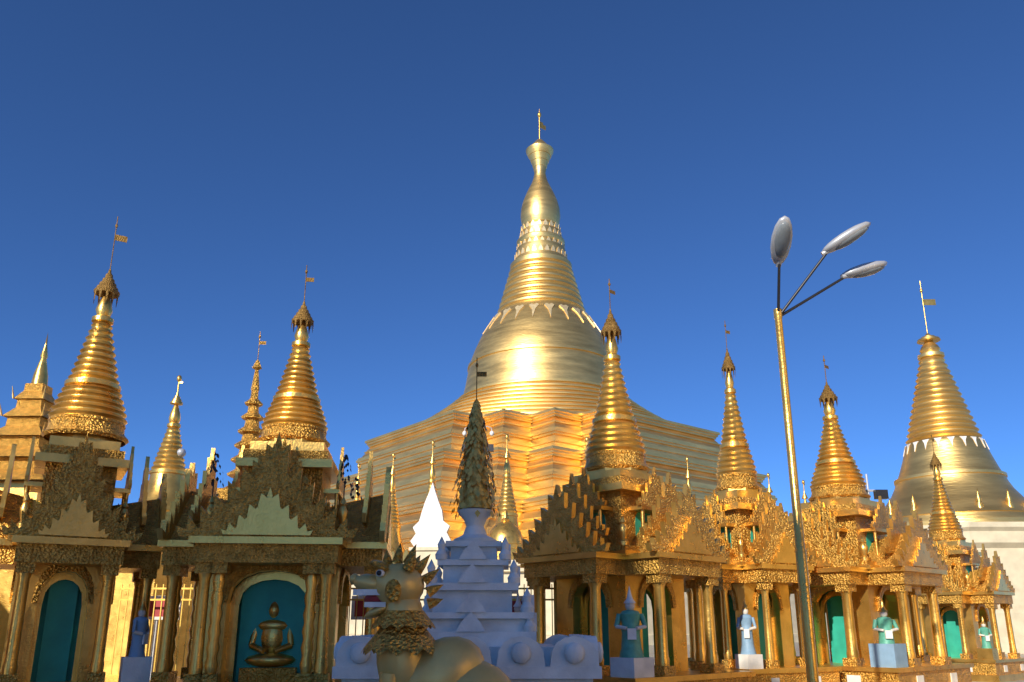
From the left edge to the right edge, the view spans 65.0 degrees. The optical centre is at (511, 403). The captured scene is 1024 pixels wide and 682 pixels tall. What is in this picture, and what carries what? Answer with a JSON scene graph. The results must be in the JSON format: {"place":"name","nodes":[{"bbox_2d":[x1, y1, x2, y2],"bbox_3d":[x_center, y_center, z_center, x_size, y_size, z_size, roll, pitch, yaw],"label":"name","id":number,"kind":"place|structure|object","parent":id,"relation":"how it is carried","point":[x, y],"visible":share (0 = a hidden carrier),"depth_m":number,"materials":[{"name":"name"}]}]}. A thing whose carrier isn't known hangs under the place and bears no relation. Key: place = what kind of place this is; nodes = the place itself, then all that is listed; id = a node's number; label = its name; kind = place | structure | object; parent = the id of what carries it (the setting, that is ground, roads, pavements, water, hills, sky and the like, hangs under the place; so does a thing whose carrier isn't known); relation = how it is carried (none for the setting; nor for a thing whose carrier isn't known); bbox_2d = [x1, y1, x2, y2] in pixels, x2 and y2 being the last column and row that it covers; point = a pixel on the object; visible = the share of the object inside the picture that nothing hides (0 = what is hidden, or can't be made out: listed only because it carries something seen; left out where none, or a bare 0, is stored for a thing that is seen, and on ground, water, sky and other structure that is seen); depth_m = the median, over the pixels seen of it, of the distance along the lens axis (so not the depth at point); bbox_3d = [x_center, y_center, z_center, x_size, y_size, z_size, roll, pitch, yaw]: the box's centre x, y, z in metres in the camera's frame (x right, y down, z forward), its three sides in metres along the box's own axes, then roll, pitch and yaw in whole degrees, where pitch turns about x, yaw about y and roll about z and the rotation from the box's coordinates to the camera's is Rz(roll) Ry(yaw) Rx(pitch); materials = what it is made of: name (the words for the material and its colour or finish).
{"place":"outdoors","nodes":[
{"label":"outdoors","id":0,"kind":"place"},
{"bbox_2d":[0,0,1023,515],"label":"sky","id":1,"kind":"structure","parent":0,"point":[378,148],"materials":[{"name":"blue"}]},
{"bbox_2d":[649,642,1023,681],"bbox_3d":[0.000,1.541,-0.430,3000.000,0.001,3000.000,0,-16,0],"label":"ground","id":2,"kind":"structure","parent":0,"point":[651,650],"depth_m":53.91,"materials":[{"name":"stone"}]},
{"bbox_2d":[0,216,166,681],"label":"shrine","id":3,"kind":"object","parent":2,"relation":"on","point":[74,541],"visible":0.98,"depth_m":13.84,"materials":[{"name":"gold metal"}]},
{"bbox_2d":[0,332,265,676],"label":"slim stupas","id":4,"kind":"object","parent":2,"relation":"on","point":[27,416],"visible":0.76,"depth_m":30.25,"materials":[{"name":"gold metal"}]},
{"bbox_2d":[150,265,391,681],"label":"shrine","id":5,"kind":"object","parent":2,"relation":"on","point":[273,552],"visible":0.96,"depth_m":13.63,"materials":[{"name":"gold metal"}]},
{"bbox_2d":[110,582,556,677],"bbox_3d":[-3.705,5.431,18.428,10.611,2.650,0.500,0,-16,0],"label":"fence","id":6,"kind":"object","parent":2,"relation":"on","point":[157,603],"visible":0.18,"depth_m":18.46,"materials":[{"name":"metal"}]},
{"bbox_2d":[349,543,510,681],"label":"lion statue","id":7,"kind":"object","parent":2,"relation":"on","point":[403,644],"visible":1,"depth_m":8.45,"materials":[{"name":"gold metal"}]},
{"bbox_2d":[409,426,522,607],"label":"stupa","id":8,"kind":"object","parent":2,"relation":"on","point":[431,527],"visible":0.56,"depth_m":76.31,"materials":[{"name":"white paint"}]},
{"bbox_2d":[332,357,602,681],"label":"white stupa","id":9,"kind":"object","parent":2,"relation":"on","point":[475,592],"visible":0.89,"depth_m":10.86,"materials":[{"name":"paint"}]},
{"bbox_2d":[330,109,828,644],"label":"stupa","id":10,"kind":"object","parent":2,"relation":"on","point":[538,353],"visible":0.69,"depth_m":119.78,"materials":[{"name":"gold metal"}]},
{"bbox_2d":[354,434,807,552],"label":"spires","id":11,"kind":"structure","parent":10,"relation":"on","point":[507,501],"depth_m":83.72,"materials":[{"name":"gold metal"}]},
{"bbox_2d":[512,279,755,681],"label":"shrine","id":12,"kind":"object","parent":2,"relation":"on","point":[618,535],"visible":0.91,"depth_m":16.77,"materials":[{"name":"gold metal"}]},
{"bbox_2d":[684,324,841,681],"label":"shrine","id":13,"kind":"object","parent":2,"relation":"on","point":[752,526],"visible":0.81,"depth_m":19.33,"materials":[{"name":"gold metal"}]},
{"bbox_2d":[770,216,886,681],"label":"street lamp","id":14,"kind":"object","parent":2,"relation":"on","point":[781,240],"visible":1,"depth_m":11.30,"materials":[{"name":"gold metal"}]},
{"bbox_2d":[865,474,888,498],"bbox_3d":[17.857,7.889,39.151,1.600,9.060,0.460,0,-16,0],"label":"floodlight","id":15,"kind":"object","parent":2,"relation":"on","point":[883,494],"visible":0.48,"depth_m":39.89,"materials":[{"name":"grey metal"}]},
{"bbox_2d":[788,356,973,681],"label":"shrine","id":16,"kind":"object","parent":2,"relation":"on","point":[877,566],"visible":0.84,"depth_m":20.35,"materials":[{"name":"gold metal"}]},
{"bbox_2d":[885,281,1023,653],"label":"stupa","id":17,"kind":"object","parent":2,"relation":"on","point":[986,498],"visible":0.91,"depth_m":57.80,"materials":[{"name":"gold metal"}]},
{"bbox_2d":[907,434,1023,681],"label":"shrine","id":18,"kind":"object","parent":2,"relation":"on","point":[971,597],"visible":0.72,"depth_m":26.35,"materials":[{"name":"gold metal"}]}
]}

